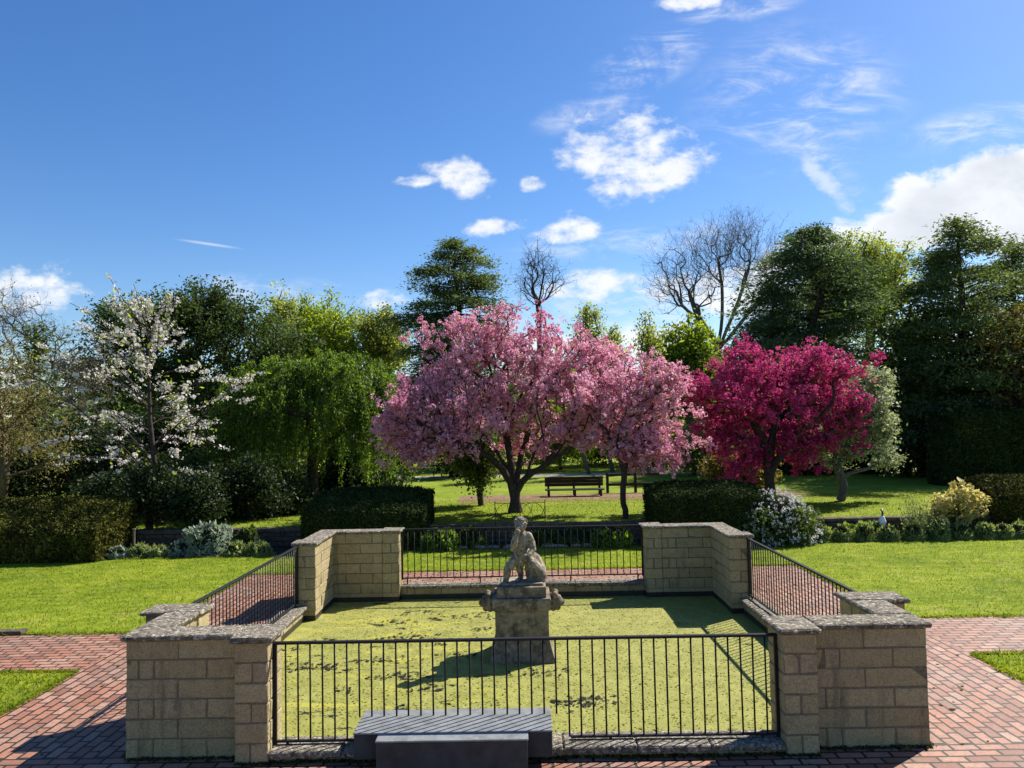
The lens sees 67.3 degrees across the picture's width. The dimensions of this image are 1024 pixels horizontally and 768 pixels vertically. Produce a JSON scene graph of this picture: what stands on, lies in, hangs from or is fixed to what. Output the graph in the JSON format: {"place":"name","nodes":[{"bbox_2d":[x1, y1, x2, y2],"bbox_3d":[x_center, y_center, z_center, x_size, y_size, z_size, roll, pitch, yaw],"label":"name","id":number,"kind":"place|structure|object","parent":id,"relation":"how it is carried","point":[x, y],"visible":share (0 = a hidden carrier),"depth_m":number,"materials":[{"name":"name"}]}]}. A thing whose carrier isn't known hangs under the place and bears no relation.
{"place":"outdoors","nodes":[
{"label":"outdoors","id":0,"kind":"place"},
{"bbox_2d":[36,424,962,528],"bbox_3d":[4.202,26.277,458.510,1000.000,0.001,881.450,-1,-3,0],"label":"lawn","id":1,"kind":"structure","parent":0,"point":[446,489],"depth_m":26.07,"materials":[{"name":"green plant"}]},
{"bbox_2d":[1,320,84,496],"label":"spruce tree","id":2,"kind":"object","parent":1,"relation":"on","point":[35,339],"visible":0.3,"depth_m":27.15,"materials":[{"name":"green plant"}]},
{"bbox_2d":[0,325,88,497],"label":"willow tree","id":3,"kind":"object","parent":1,"relation":"on","point":[5,458],"visible":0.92,"depth_m":22.05,"materials":[{"name":"green plant"}]},
{"bbox_2d":[3,442,90,497],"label":"shrub","id":4,"kind":"object","parent":1,"relation":"on","point":[17,487],"visible":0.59,"depth_m":22.79,"materials":[{"name":"green plant"}]},
{"bbox_2d":[8,416,117,495],"bbox_3d":[-15.703,2.616,26.927,4.356,3.060,4.605,-1,-3,0],"label":"shrub","id":5,"kind":"object","parent":1,"relation":"on","point":[93,430],"visible":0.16,"depth_m":26.34,"materials":[{"name":"green plant"}]},
{"bbox_2d":[0,272,129,494],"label":"bare tree","id":6,"kind":"object","parent":1,"relation":"on","point":[62,365],"visible":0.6,"depth_m":30.14,"materials":[{"name":"brown plant"}]},
{"bbox_2d":[65,466,140,505],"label":"shrub","id":7,"kind":"object","parent":1,"relation":"on","point":[104,482],"visible":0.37,"depth_m":20.02,"materials":[{"name":"green plant"}]},
{"bbox_2d":[64,422,166,491],"bbox_3d":[-12.002,2.515,23.956,3.417,2.845,3.006,-1,-3,0],"label":"shrub","id":8,"kind":"object","parent":1,"relation":"on","point":[100,465],"visible":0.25,"depth_m":23.33,"materials":[{"name":"green plant"}]},
{"bbox_2d":[0,274,272,525],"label":"cherry tree","id":9,"kind":"object","parent":1,"relation":"on","point":[139,313],"visible":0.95,"depth_m":19.48,"materials":[{"name":"white plant"}]},
{"bbox_2d":[108,451,186,528],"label":"shrub","id":10,"kind":"object","parent":1,"relation":"on","point":[148,491],"visible":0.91,"depth_m":18.57,"materials":[{"name":"green plant"}]},
{"bbox_2d":[90,392,210,463],"bbox_3d":[-11.502,2.114,25.172,3.817,3.664,3.551,0,-3,-23],"label":"shrub","id":11,"kind":"object","parent":1,"relation":"on","point":[162,424],"visible":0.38,"depth_m":24.68,"materials":[{"name":"green plant"}]},
{"bbox_2d":[54,274,327,456],"bbox_3d":[-15.478,-0.480,38.346,14.214,10.406,7.263,-1,-3,0],"label":"yew tree","id":12,"kind":"object","parent":1,"relation":"on","point":[208,321],"visible":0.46,"depth_m":37.28,"materials":[{"name":"green plant"}]},
{"bbox_2d":[147,445,234,515],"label":"shrub","id":13,"kind":"object","parent":1,"relation":"on","point":[195,459],"visible":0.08,"depth_m":22.29,"materials":[{"name":"green plant"}]},
{"bbox_2d":[162,461,237,528],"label":"shrub","id":14,"kind":"object","parent":1,"relation":"on","point":[196,500],"visible":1,"depth_m":18.77,"materials":[{"name":"green plant"}]},
{"bbox_2d":[212,448,301,521],"bbox_3d":[-6.874,2.676,20.544,2.530,1.924,2.070,-1,-3,0],"label":"shrub","id":15,"kind":"object","parent":1,"relation":"on","point":[252,479],"visible":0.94,"depth_m":20.27,"materials":[{"name":"green plant"}]},
{"bbox_2d":[245,278,328,458],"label":"broadleaf tree","id":16,"kind":"object","parent":1,"relation":"on","point":[289,306],"visible":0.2,"depth_m":49.16,"materials":[{"name":"green plant"}]},
{"bbox_2d":[266,454,307,488],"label":"shrub","id":17,"kind":"object","parent":1,"relation":"on","point":[302,473],"visible":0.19,"depth_m":29.20,"materials":[{"name":"green plant"}]},
{"bbox_2d":[258,471,320,517],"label":"shrub","id":18,"kind":"object","parent":1,"relation":"on","point":[304,498],"visible":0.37,"depth_m":21.43,"materials":[{"name":"green plant"}]},
{"bbox_2d":[200,346,415,495],"bbox_3d":[-6.440,1.281,24.086,7.018,5.050,4.893,-1,-3,0],"label":"weeping tree","id":19,"kind":"object","parent":1,"relation":"on","point":[304,398],"visible":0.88,"depth_m":22.88,"materials":[{"name":"green plant"}]},
{"bbox_2d":[290,284,373,463],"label":"broadleaf tree","id":20,"kind":"object","parent":1,"relation":"on","point":[322,320],"visible":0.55,"depth_m":49.08,"materials":[{"name":"green plant"}]},
{"bbox_2d":[298,426,381,493],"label":"shrub","id":21,"kind":"object","parent":1,"relation":"on","point":[330,484],"visible":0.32,"depth_m":28.21,"materials":[{"name":"green plant"}]},
{"bbox_2d":[323,448,412,487],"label":"shrub","id":22,"kind":"object","parent":1,"relation":"on","point":[357,481],"visible":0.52,"depth_m":27.48,"materials":[{"name":"green plant"}]},
{"bbox_2d":[343,301,417,452],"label":"broadleaf tree","id":23,"kind":"object","parent":1,"relation":"on","point":[381,346],"visible":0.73,"depth_m":49.23,"materials":[{"name":"green plant"}]},
{"bbox_2d":[0,364,902,458],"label":"wood","id":24,"kind":"object","parent":1,"relation":"on","point":[113,401],"visible":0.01,"depth_m":62.35,"materials":[{"name":"green plant"}]},
{"bbox_2d":[369,236,540,450],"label":"cedar tree","id":25,"kind":"object","parent":1,"relation":"on","point":[453,295],"visible":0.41,"depth_m":41.46,"materials":[{"name":"green plant"}]},
{"bbox_2d":[442,421,516,505],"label":"shrub","id":26,"kind":"object","parent":1,"relation":"on","point":[478,475],"visible":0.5,"depth_m":22.71,"materials":[{"name":"green plant"}]},
{"bbox_2d":[370,296,667,512],"bbox_3d":[0.255,0.511,20.741,8.266,5.990,4.179,-1,-3,0],"label":"cherry tree","id":27,"kind":"object","parent":1,"relation":"on","point":[446,427],"visible":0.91,"depth_m":20.50,"materials":[{"name":"pink plant"}]},
{"bbox_2d":[510,235,577,463],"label":"bare tree","id":28,"kind":"object","parent":1,"relation":"on","point":[532,287],"visible":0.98,"depth_m":46.24,"materials":[{"name":"brown plant"}]},
{"bbox_2d":[515,394,605,469],"bbox_3d":[2.432,2.376,40.042,4.877,4.198,4.899,-1,-3,0],"label":"shrub","id":29,"kind":"object","parent":1,"relation":"on","point":[574,453],"visible":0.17,"depth_m":39.05,"materials":[{"name":"green plant"}]},
{"bbox_2d":[601,324,628,472],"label":"young tree","id":30,"kind":"object","parent":1,"relation":"on","point":[612,331],"visible":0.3,"depth_m":36.82,"materials":[{"name":"green plant"}]},
{"bbox_2d":[456,490,813,502],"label":"path","id":31,"kind":"structure","parent":1,"relation":"on","point":[595,496],"depth_m":24.89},
{"bbox_2d":[545,476,604,496],"bbox_3d":[2.053,3.376,25.311,1.935,0.621,0.580,-1,-3,0],"label":"bench","id":32,"kind":"object","parent":31,"relation":"on","point":[568,481],"visible":1,"depth_m":25.51,"materials":[{"name":"brown wood"}]},
{"bbox_2d":[690,443,784,488],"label":"shrub","id":33,"kind":"object","parent":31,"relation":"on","point":[713,470],"visible":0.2,"depth_m":24.60,"materials":[{"name":"green plant"}]},
{"bbox_2d":[556,340,717,518],"bbox_3d":[3.089,1.121,19.297,3.940,4.460,2.723,-1,-3,0],"label":"cherry tree","id":34,"kind":"object","parent":1,"relation":"on","point":[630,445],"visible":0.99,"depth_m":18.96,"materials":[{"name":"pink plant"}]},
{"bbox_2d":[632,308,726,430],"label":"broadleaf tree","id":35,"kind":"object","parent":1,"relation":"on","point":[696,337],"visible":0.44,"depth_m":39.77,"materials":[{"name":"green plant"}]},
{"bbox_2d":[654,418,726,476],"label":"shrub","id":36,"kind":"object","parent":1,"relation":"on","point":[693,462],"visible":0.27,"depth_m":33.37,"materials":[{"name":"green plant"}]},
{"bbox_2d":[633,198,797,440],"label":"bare tree","id":37,"kind":"object","parent":1,"relation":"on","point":[720,280],"visible":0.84,"depth_m":45.07,"materials":[{"name":"brown plant"}]},
{"bbox_2d":[698,281,832,468],"bbox_3d":[13.141,-0.386,37.190,8.491,9.529,7.524,-1,-3,0],"label":"evergreen tree","id":38,"kind":"object","parent":1,"relation":"on","point":[786,308],"visible":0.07,"depth_m":37.14,"materials":[{"name":"green plant"}]},
{"bbox_2d":[679,330,886,494],"bbox_3d":[7.306,0.913,21.328,5.690,4.936,4.249,-1,-3,0],"label":"crab apple tree","id":39,"kind":"object","parent":1,"relation":"on","point":[750,405],"visible":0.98,"depth_m":21.01,"materials":[{"name":"pink plant"}]},
{"bbox_2d":[696,220,919,469],"bbox_3d":[13.957,-1.410,35.949,11.281,12.362,10.544,0,-3,-24],"label":"evergreen tree","id":40,"kind":"object","parent":1,"relation":"on","point":[848,283],"visible":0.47,"depth_m":34.95,"materials":[{"name":"green plant"}]},
{"bbox_2d":[767,414,850,475],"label":"shrub","id":41,"kind":"object","parent":1,"relation":"on","point":[788,467],"visible":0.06,"depth_m":33.09,"materials":[{"name":"green plant"}]},
{"bbox_2d":[782,227,869,354],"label":"broadleaf tree","id":42,"kind":"object","parent":1,"relation":"on","point":[847,236],"visible":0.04,"depth_m":47.13,"materials":[{"name":"green plant"}]},
{"bbox_2d":[791,361,911,500],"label":"whitebeam tree","id":43,"kind":"object","parent":1,"relation":"on","point":[883,403],"visible":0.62,"depth_m":22.11,"materials":[{"name":"green plant"}]},
{"bbox_2d":[826,394,902,473],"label":"shrub","id":44,"kind":"object","parent":1,"relation":"on","point":[864,464],"visible":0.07,"depth_m":33.23,"materials":[{"name":"green plant"}]},
{"bbox_2d":[837,228,928,361],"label":"broadleaf tree","id":45,"kind":"object","parent":1,"relation":"on","point":[871,250],"visible":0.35,"depth_m":46.90,"materials":[{"name":"green plant"}]},
{"bbox_2d":[863,427,927,477],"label":"shrub","id":46,"kind":"object","parent":1,"relation":"on","point":[909,467],"visible":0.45,"depth_m":30.24,"materials":[{"name":"green plant"}]},
{"bbox_2d":[847,282,991,475],"bbox_3d":[16.912,-0.179,31.369,6.815,7.906,5.170,-1,-3,0],"label":"broadleaf tree","id":47,"kind":"object","parent":1,"relation":"on","point":[893,342],"visible":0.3,"depth_m":30.70,"materials":[{"name":"green plant"}]},
{"bbox_2d":[925,438,963,485],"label":"tall hedge","id":48,"kind":"object","parent":1,"relation":"on","point":[944,462],"visible":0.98,"depth_m":26.42,"materials":[{"name":"green plant"}]},
{"bbox_2d":[865,212,1023,450],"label":"cedar tree","id":49,"kind":"object","parent":1,"relation":"on","point":[942,266],"visible":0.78,"depth_m":29.71,"materials":[{"name":"green plant"}]},
{"bbox_2d":[925,407,1016,479],"bbox_3d":[16.507,2.227,27.776,2.167,2.829,2.322,-1,-3,0],"label":"tall hedge","id":50,"kind":"object","parent":1,"relation":"on","point":[985,437],"visible":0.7,"depth_m":26.79,"materials":[{"name":"green plant"}]},
{"bbox_2d":[929,235,1023,356],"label":"cedar tree","id":51,"kind":"object","parent":1,"relation":"on","point":[1015,257],"visible":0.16,"depth_m":33.23,"materials":[{"name":"green plant"}]},
{"bbox_2d":[972,301,1023,409],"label":"broadleaf tree","id":52,"kind":"object","parent":1,"relation":"on","point":[1014,368],"visible":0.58,"depth_m":28.67,"materials":[{"name":"green plant"}]},
{"bbox_2d":[990,406,1023,473],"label":"tall hedge","id":53,"kind":"object","parent":1,"relation":"on","point":[1017,419],"visible":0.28,"depth_m":26.81,"materials":[{"name":"green plant"}]},
{"bbox_2d":[0,539,1023,634],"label":"lawn","id":54,"kind":"structure","parent":0,"point":[987,597],"depth_m":14.14,"materials":[{"name":"green plant"}]},
{"bbox_2d":[0,538,1023,714],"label":"grass edge","id":55,"kind":"object","parent":54,"relation":"on","point":[51,685],"depth_m":10.69,"materials":[{"name":"green plant"}]},
{"bbox_2d":[0,583,1023,758],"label":"brick path","id":56,"kind":"structure","parent":0,"point":[993,698],"depth_m":7.71,"materials":[{"name":"red brick"}]},
{"bbox_2d":[120,603,286,763],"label":"corner wall","id":57,"kind":"structure","parent":56,"relation":"on","point":[197,685],"depth_m":6.59,"materials":[{"name":"stone"}]},
{"bbox_2d":[264,606,307,640],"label":"wall","id":58,"kind":"structure","parent":56,"relation":"on","point":[292,618],"depth_m":11.14,"materials":[{"name":"stone"}]},
{"bbox_2d":[192,546,298,625],"bbox_3d":[-3.302,2.828,9.761,0.044,0.906,4.030,-1,-3,0],"label":"railing","id":59,"kind":"object","parent":58,"relation":"on","point":[212,593],"visible":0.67,"depth_m":10.17,"materials":[{"name":"black metal"}]},
{"bbox_2d":[739,597,783,632],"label":"wall","id":60,"kind":"structure","parent":56,"relation":"on","point":[754,611],"depth_m":11.07,"materials":[{"name":"stone"}]},
{"bbox_2d":[746,538,857,616],"bbox_3d":[3.586,2.693,9.706,0.044,0.906,4.030,-1,-3,0],"label":"railing","id":61,"kind":"object","parent":60,"relation":"on","point":[814,572],"visible":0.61,"depth_m":10.14,"materials":[{"name":"black metal"}]},
{"bbox_2d":[762,591,931,755],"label":"corner wall","id":62,"kind":"structure","parent":56,"relation":"on","point":[854,673],"depth_m":6.54,"materials":[{"name":"stone"}]},
{"bbox_2d":[0,565,1023,767],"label":"brick path","id":63,"kind":"structure","parent":0,"point":[80,651],"depth_m":6.56,"materials":[{"name":"red brick"}]},
{"bbox_2d":[291,527,404,620],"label":"corner wall","id":64,"kind":"structure","parent":63,"relation":"on","point":[349,565],"depth_m":12.95,"materials":[{"name":"stone"}]},
{"bbox_2d":[353,707,552,767],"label":"bench","id":65,"kind":"object","parent":63,"relation":"on","point":[501,738],"visible":0.97,"depth_m":6.22,"materials":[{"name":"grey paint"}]},
{"bbox_2d":[36,570,987,766],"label":"moss litter","id":66,"kind":"object","parent":63,"relation":"on","point":[604,756],"visible":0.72,"depth_m":6.43,"materials":[{"name":"green plant"}]},
{"bbox_2d":[400,578,644,599],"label":"wall","id":67,"kind":"structure","parent":63,"relation":"on","point":[563,587],"depth_m":13.05,"materials":[{"name":"stone"}]},
{"bbox_2d":[401,524,643,583],"bbox_3d":[0.173,2.923,13.195,4.150,0.941,0.044,-1,-3,0],"label":"railing","id":68,"kind":"object","parent":67,"relation":"on","point":[531,527],"visible":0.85,"depth_m":13.19,"materials":[{"name":"black metal"}]},
{"bbox_2d":[268,730,785,761],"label":"wall","id":69,"kind":"structure","parent":63,"relation":"on","point":[565,744],"depth_m":6.45,"materials":[{"name":"stone"}]},
{"bbox_2d":[273,633,780,744],"bbox_3d":[0.114,2.615,6.592,4.330,0.869,0.044,-1,-3,0],"label":"railing","id":70,"kind":"object","parent":69,"relation":"on","point":[276,740],"visible":0.98,"depth_m":6.59,"materials":[{"name":"black metal"}]},
{"bbox_2d":[638,522,753,613],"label":"corner wall","id":71,"kind":"structure","parent":63,"relation":"on","point":[696,559],"depth_m":12.91,"materials":[{"name":"stone"}]},
{"bbox_2d":[0,652,1023,711],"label":"lawn","id":72,"kind":"structure","parent":0,"point":[54,674],"depth_m":8.62,"materials":[{"name":"green plant"}]},
{"bbox_2d":[0,0,1023,418],"label":"sky","id":73,"kind":"structure","parent":0,"point":[311,145],"materials":[{"name":"blue"}]},
{"bbox_2d":[281,595,771,736],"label":"pond water","id":74,"kind":"structure","parent":0,"point":[440,622],"depth_m":9.34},
{"bbox_2d":[284,609,616,710],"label":"floating leaves","id":75,"kind":"object","parent":74,"relation":"on","point":[598,697],"visible":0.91,"depth_m":9.19,"materials":[{"name":"green plant"}]},
{"bbox_2d":[479,578,564,664],"bbox_3d":[0.130,3.105,9.851,1.096,1.122,0.800,-1,-3,0],"label":"pedestal","id":76,"kind":"object","parent":74,"relation":"in","point":[521,611],"visible":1,"depth_m":9.52,"materials":[{"name":"stone"}]},
{"bbox_2d":[500,516,546,585],"bbox_3d":[0.141,2.147,9.901,0.601,0.888,0.501,-1,-3,0],"label":"statue","id":77,"kind":"object","parent":76,"relation":"on","point":[523,554],"visible":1,"depth_m":9.77,"materials":[{"name":"stone"}]},
{"bbox_2d":[282,596,770,735],"bbox_3d":[0.153,3.447,9.809,6.222,0.012,6.180,-1,-3,0],"label":"pond algae","id":78,"kind":"object","parent":74,"relation":"on","point":[533,664],"visible":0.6,"depth_m":9.30,"materials":[{"name":"green plant"}]},
{"bbox_2d":[141,534,929,558],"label":"border soil","id":79,"kind":"structure","parent":0,"point":[279,550],"depth_m":17.77,"materials":[{"name":"brown soil"}]},
{"bbox_2d":[0,493,137,563],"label":"hedge","id":80,"kind":"object","parent":79,"relation":"on","point":[77,528],"visible":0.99,"depth_m":16.84,"materials":[{"name":"green plant"}]},
{"bbox_2d":[181,519,233,556],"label":"sage bush","id":81,"kind":"object","parent":79,"relation":"on","point":[206,539],"visible":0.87,"depth_m":17.13,"materials":[{"name":"green plant"}]},
{"bbox_2d":[233,523,266,546],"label":"leafy clump","id":82,"kind":"object","parent":79,"relation":"on","point":[248,535],"visible":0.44,"depth_m":17.47,"materials":[{"name":"green plant"}]},
{"bbox_2d":[243,539,275,555],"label":"edging plant","id":83,"kind":"object","parent":79,"relation":"on","point":[260,547],"visible":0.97,"depth_m":16.99,"materials":[{"name":"green plant"}]},
{"bbox_2d":[298,485,435,549],"bbox_3d":[-3.379,3.178,18.443,2.960,1.383,2.351,-1,-3,0],"label":"hedge","id":84,"kind":"object","parent":79,"relation":"on","point":[383,507],"visible":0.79,"depth_m":17.52,"materials":[{"name":"green plant"}]},
{"bbox_2d":[417,526,461,552],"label":"border plant","id":85,"kind":"object","parent":79,"relation":"on","point":[437,541],"visible":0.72,"depth_m":17.16,"materials":[{"name":"green plant"}]},
{"bbox_2d":[457,524,489,548],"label":"border plant","id":86,"kind":"object","parent":79,"relation":"on","point":[483,542],"visible":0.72,"depth_m":17.54,"materials":[{"name":"green plant"}]},
{"bbox_2d":[552,524,589,546],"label":"border plant","id":87,"kind":"object","parent":79,"relation":"on","point":[574,536],"visible":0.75,"depth_m":17.53,"materials":[{"name":"green plant"}]},
{"bbox_2d":[589,524,635,548],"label":"border plant","id":88,"kind":"object","parent":79,"relation":"on","point":[612,536],"visible":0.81,"depth_m":17.12,"materials":[{"name":"green plant"}]},
{"bbox_2d":[642,478,770,542],"bbox_3d":[4.557,2.991,18.229,2.794,1.452,2.079,-1,-3,0],"label":"hedge","id":89,"kind":"object","parent":79,"relation":"on","point":[726,501],"visible":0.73,"depth_m":17.37,"materials":[{"name":"green plant"}]},
{"bbox_2d":[736,487,824,547],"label":"flowering shrub","id":90,"kind":"object","parent":79,"relation":"on","point":[780,520],"visible":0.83,"depth_m":17.03,"materials":[{"name":"white plant"}]},
{"bbox_2d":[831,523,854,541],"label":"edging plant","id":91,"kind":"object","parent":79,"relation":"on","point":[841,533],"visible":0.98,"depth_m":17.35,"materials":[{"name":"green plant"}]},
{"bbox_2d":[853,520,880,541],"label":"edging plant","id":92,"kind":"object","parent":79,"relation":"on","point":[864,532],"visible":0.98,"depth_m":17.36,"materials":[{"name":"green plant"}]},
{"bbox_2d":[875,524,900,541],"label":"edging plant","id":93,"kind":"object","parent":79,"relation":"on","point":[888,533],"visible":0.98,"depth_m":17.31,"materials":[{"name":"green plant"}]},
{"bbox_2d":[900,521,928,540],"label":"edging plant","id":94,"kind":"object","parent":79,"relation":"on","point":[910,531],"visible":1,"depth_m":17.34,"materials":[{"name":"green plant"}]},
{"bbox_2d":[898,492,944,538],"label":"rose bush","id":95,"kind":"object","parent":79,"relation":"on","point":[918,520],"visible":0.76,"depth_m":17.56,"materials":[{"name":"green plant"}]},
{"bbox_2d":[926,519,952,540],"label":"edging plant","id":96,"kind":"object","parent":79,"relation":"on","point":[944,534],"visible":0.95,"depth_m":17.29,"materials":[{"name":"green plant"}]},
{"bbox_2d":[921,477,992,530],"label":"pale shrub","id":97,"kind":"object","parent":79,"relation":"on","point":[963,500],"visible":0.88,"depth_m":17.81,"materials":[{"name":"yellow plant"}]},
{"bbox_2d":[950,520,975,539],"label":"edging plant","id":98,"kind":"object","parent":79,"relation":"on","point":[960,530],"visible":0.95,"depth_m":17.37,"materials":[{"name":"green plant"}]},
{"bbox_2d":[974,521,999,539],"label":"edging plant","id":99,"kind":"object","parent":79,"relation":"on","point":[983,530],"visible":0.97,"depth_m":17.30,"materials":[{"name":"green plant"}]},
{"bbox_2d":[964,473,1023,525],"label":"hedge","id":100,"kind":"object","parent":79,"relation":"on","point":[1005,492],"visible":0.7,"depth_m":18.11,"materials":[{"name":"green plant"}]},
{"bbox_2d":[411,468,915,478],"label":"path","id":101,"kind":"structure","parent":0,"point":[522,475],"depth_m":35.66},
{"bbox_2d":[566,301,615,473],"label":"young tree","id":102,"kind":"object","parent":101,"relation":"on","point":[587,314],"visible":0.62,"depth_m":35.71,"materials":[{"name":"green plant"}]},
{"bbox_2d":[627,306,668,472],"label":"young tree","id":103,"kind":"object","parent":101,"relation":"on","point":[648,340],"visible":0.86,"depth_m":35.78,"materials":[{"name":"green plant"}]},
{"label":"ground","id":104,"kind":"structure","parent":0,"visible":0},
{"bbox_2d":[135,515,991,546],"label":"retaining wall","id":105,"kind":"structure","parent":104,"relation":"on","point":[280,536],"depth_m":18.27,"materials":[{"name":"stone"}]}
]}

